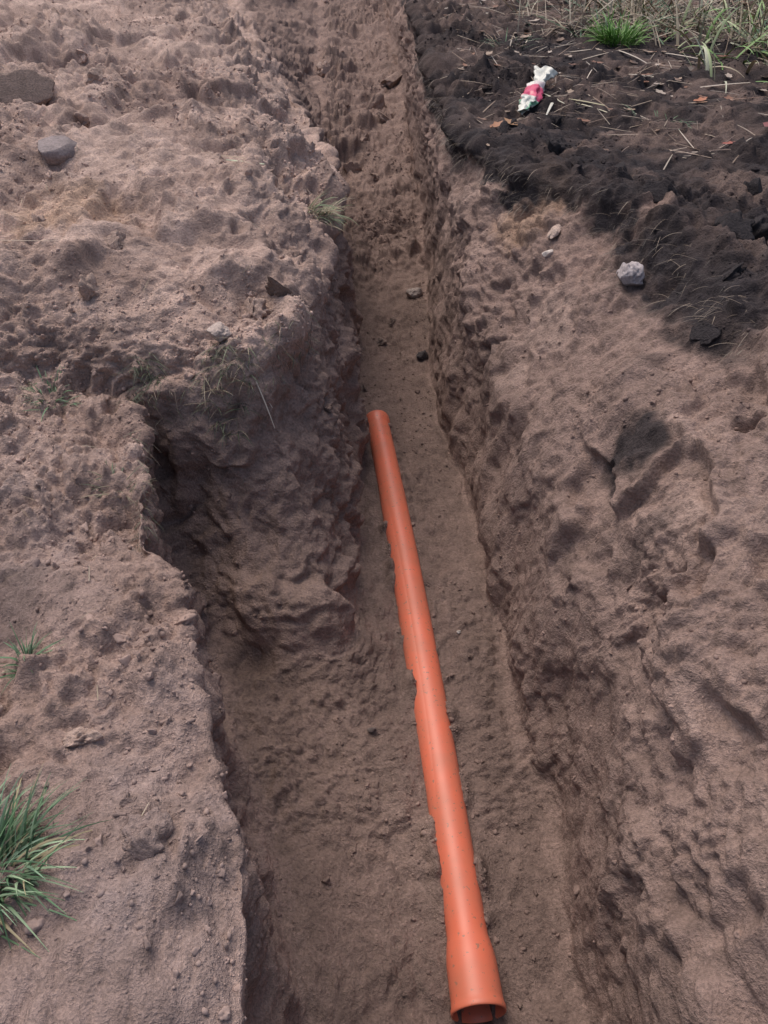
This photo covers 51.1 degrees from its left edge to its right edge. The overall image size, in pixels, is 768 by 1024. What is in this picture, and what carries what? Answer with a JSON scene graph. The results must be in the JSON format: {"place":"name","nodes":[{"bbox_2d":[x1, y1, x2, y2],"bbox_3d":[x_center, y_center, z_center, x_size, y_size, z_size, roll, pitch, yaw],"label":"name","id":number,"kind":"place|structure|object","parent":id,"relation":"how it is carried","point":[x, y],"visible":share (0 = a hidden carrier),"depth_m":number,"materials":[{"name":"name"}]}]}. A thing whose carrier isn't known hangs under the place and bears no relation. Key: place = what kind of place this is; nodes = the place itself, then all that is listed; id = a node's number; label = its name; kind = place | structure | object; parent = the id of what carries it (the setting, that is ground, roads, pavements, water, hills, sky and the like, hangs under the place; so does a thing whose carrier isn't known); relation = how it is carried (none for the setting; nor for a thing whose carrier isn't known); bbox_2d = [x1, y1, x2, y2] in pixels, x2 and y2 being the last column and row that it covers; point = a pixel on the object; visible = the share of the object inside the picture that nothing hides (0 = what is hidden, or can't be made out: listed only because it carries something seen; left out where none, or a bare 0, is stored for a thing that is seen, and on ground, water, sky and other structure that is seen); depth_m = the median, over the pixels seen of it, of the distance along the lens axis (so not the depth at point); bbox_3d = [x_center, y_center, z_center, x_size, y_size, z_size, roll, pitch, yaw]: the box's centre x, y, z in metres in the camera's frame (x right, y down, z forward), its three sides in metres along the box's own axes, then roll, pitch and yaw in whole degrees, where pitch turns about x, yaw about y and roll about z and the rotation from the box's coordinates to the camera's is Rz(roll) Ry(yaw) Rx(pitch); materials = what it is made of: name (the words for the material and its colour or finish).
{"place":"outdoors","nodes":[
{"label":"outdoors","id":0,"kind":"place"},
{"bbox_2d":[0,0,767,1023],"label":"ground","id":1,"kind":"structure","parent":0,"point":[286,780],"depth_m":2.65,"materials":[{"name":"soil"}]},
{"bbox_2d":[0,69,54,105],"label":"earth slab","id":2,"kind":"object","parent":1,"relation":"on","point":[28,85],"depth_m":4.08,"materials":[{"name":"soil"}]},
{"bbox_2d":[0,623,64,692],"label":"grass tuft","id":3,"kind":"object","parent":1,"relation":"on","point":[30,649],"visible":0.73,"depth_m":1.79,"materials":[{"name":"green plant"}]},
{"bbox_2d":[19,366,81,420],"bbox_3d":[-1.112,-0.384,2.632,0.220,0.118,0.204,-24,46,-26],"label":"grass tuft","id":4,"kind":"object","parent":1,"relation":"on","point":[54,389],"visible":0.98,"depth_m":2.65,"materials":[{"name":"green plant"}]},
{"bbox_2d":[0,763,112,957],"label":"grass tuft","id":5,"kind":"object","parent":1,"relation":"on","point":[25,833],"visible":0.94,"depth_m":1.43,"materials":[{"name":"green plant"}]},
{"bbox_2d":[38,135,76,165],"bbox_3d":[-1.426,-1.583,3.539,0.178,0.110,0.188,-16,43,-18],"label":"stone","id":6,"kind":"object","parent":1,"relation":"on","point":[55,150],"visible":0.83,"depth_m":3.48,"materials":[{"name":"stone"}]},
{"bbox_2d":[82,460,156,505],"bbox_3d":[-0.779,-0.082,2.345,0.229,0.084,0.201,-26,47,-27],"label":"grass tuft","id":7,"kind":"object","parent":1,"relation":"on","point":[106,486],"visible":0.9,"depth_m":2.34,"materials":[{"name":"plant"}]},
{"bbox_2d":[112,352,169,411],"bbox_3d":[-0.790,-0.422,2.657,0.207,0.194,0.193,10,42,11],"label":"grass tuft","id":8,"kind":"object","parent":1,"relation":"on","point":[135,369],"visible":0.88,"depth_m":2.67,"materials":[{"name":"green plant"}]},
{"bbox_2d":[0,61,401,747],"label":"earth lumps","id":9,"kind":"object","parent":1,"relation":"on","point":[88,287],"visible":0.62,"depth_m":2.91,"materials":[{"name":"soil"}]},
{"bbox_2d":[206,321,231,341],"bbox_3d":[-0.541,-0.588,2.642,0.077,0.063,0.079,-18,44,-20],"label":"pebble","id":10,"kind":"object","parent":1,"relation":"on","point":[219,331],"visible":0.97,"depth_m":2.62,"materials":[{"name":"stone"}]},
{"bbox_2d":[182,337,259,446],"bbox_3d":[-0.509,-0.375,2.626,0.262,0.343,0.250,23,46,24],"label":"grass tuft","id":11,"kind":"object","parent":1,"relation":"on","point":[215,393],"visible":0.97,"depth_m":2.62,"materials":[{"name":"green plant"}]},
{"bbox_2d":[307,191,358,230],"bbox_3d":[-0.222,-1.357,3.586,0.258,0.212,0.287,-12,42,-14],"label":"grass tuft","id":12,"kind":"object","parent":1,"relation":"on","point":[327,211],"visible":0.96,"depth_m":3.58,"materials":[{"name":"plant"}]},
{"bbox_2d":[0,0,684,935],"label":"earth lumps","id":13,"kind":"object","parent":1,"relation":"on","point":[148,834],"visible":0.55,"depth_m":1.46,"materials":[{"name":"soil"}]},
{"bbox_2d":[367,727,375,732],"bbox_3d":[-0.039,0.700,2.579,0.031,0.020,0.018,-9,42,-11],"label":"pebble","id":14,"kind":"object","parent":1,"relation":"on","point":[370,730],"visible":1,"depth_m":2.57,"materials":[{"name":"stone"}]},
{"bbox_2d":[0,0,767,1023],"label":"soil clods","id":15,"kind":"object","parent":1,"relation":"on","point":[224,1012],"visible":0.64,"depth_m":2.10,"materials":[{"name":"brown soil"}]},
{"bbox_2d":[0,0,767,1023],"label":"soil crumbs","id":16,"kind":"object","parent":1,"relation":"on","point":[206,812],"visible":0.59,"depth_m":2.68,"materials":[{"name":"brown soil"}]},
{"bbox_2d":[1,0,767,950],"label":"dry straw","id":17,"kind":"object","parent":1,"relation":"on","point":[481,122],"visible":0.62,"depth_m":4.33,"materials":[{"name":"beige plant"}]},
{"bbox_2d":[406,288,422,298],"bbox_3d":[0.180,-1.284,4.746,0.104,0.081,0.063,0,41,0],"label":"pebble","id":18,"kind":"object","parent":1,"relation":"on","point":[414,293],"visible":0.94,"depth_m":4.72,"materials":[{"name":"stone"}]},
{"bbox_2d":[416,350,428,358],"bbox_3d":[0.209,-0.844,4.319,0.070,0.055,0.068,0,41,0],"label":"pebble","id":19,"kind":"object","parent":1,"relation":"on","point":[422,354],"visible":1,"depth_m":4.30,"materials":[{"name":"stone"}]},
{"bbox_2d":[111,48,754,551],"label":"fine roots","id":20,"kind":"object","parent":1,"relation":"on","point":[317,318],"visible":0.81,"depth_m":2.68,"materials":[{"name":"brown plant"}]},
{"bbox_2d":[368,416,499,948],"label":"pipe bedding crumbs","id":21,"kind":"object","parent":1,"relation":"on","point":[423,833],"visible":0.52,"depth_m":2.43,"materials":[{"name":"soil"}]},
{"bbox_2d":[366,410,506,1023],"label":"orange drain pipe","id":22,"kind":"object","parent":1,"relation":"on","point":[475,988],"visible":0.94,"depth_m":2.46,"materials":[{"name":"plastic"}]},
{"bbox_2d":[485,28,541,48],"bbox_3d":[0.858,-3.198,5.446,0.446,0.129,0.394,0,41,0],"label":"grass tuft","id":23,"kind":"object","parent":1,"relation":"on","point":[505,40],"visible":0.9,"depth_m":5.43,"materials":[{"name":"grey plant"}]},
{"bbox_2d":[518,65,557,113],"bbox_3d":[0.832,-2.338,4.449,0.143,0.122,0.613,13,42,15],"label":"plastic wrapper","id":24,"kind":"object","parent":1,"relation":"on","point":[532,94],"visible":1,"depth_m":4.41,"materials":[{"name":"white plastic"}]},
{"bbox_2d":[542,249,552,256],"bbox_3d":[0.663,-1.053,3.265,0.050,0.025,0.027,0,41,0],"label":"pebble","id":25,"kind":"object","parent":1,"relation":"on","point":[547,253],"visible":1,"depth_m":3.26,"materials":[{"name":"stone"}]},
{"bbox_2d":[547,224,561,238],"bbox_3d":[0.700,-1.153,3.299,0.059,0.044,0.099,0,41,0],"label":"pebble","id":26,"kind":"object","parent":1,"relation":"on","point":[554,231],"visible":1,"depth_m":3.28,"materials":[{"name":"stone"}]},
{"bbox_2d":[438,0,767,149],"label":"fallen leaves","id":27,"kind":"object","parent":1,"relation":"on","point":[496,124],"visible":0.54,"depth_m":4.85,"materials":[{"name":"brown plant"}]},
{"bbox_2d":[578,4,657,48],"bbox_3d":[1.567,-3.241,5.376,0.546,0.217,0.555,0,41,0],"label":"grass tuft","id":28,"kind":"object","parent":1,"relation":"on","point":[626,36],"visible":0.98,"depth_m":5.38,"materials":[{"name":"green plant"}]},
{"bbox_2d":[475,97,767,345],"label":"black topsoil lumps","id":29,"kind":"object","parent":1,"relation":"on","point":[749,227],"visible":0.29,"depth_m":2.83,"materials":[{"name":"soil"}]},
{"bbox_2d":[476,0,767,89],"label":"rank grass","id":30,"kind":"structure","parent":1,"relation":"on","point":[755,22],"depth_m":5.63,"materials":[{"name":"green plant"}]},
{"bbox_2d":[616,261,644,285],"bbox_3d":[0.884,-0.853,2.879,0.083,0.098,0.106,0,41,0],"label":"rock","id":31,"kind":"object","parent":1,"relation":"on","point":[631,273],"visible":0.99,"depth_m":2.84,"materials":[{"name":"stone"}]},
{"bbox_2d":[619,104,691,129],"bbox_3d":[1.435,-2.010,4.139,0.401,0.107,0.433,-18,44,-20],"label":"grass tuft","id":32,"kind":"object","parent":1,"relation":"on","point":[657,115],"visible":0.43,"depth_m":4.14,"materials":[{"name":"brown plant"}]}
]}

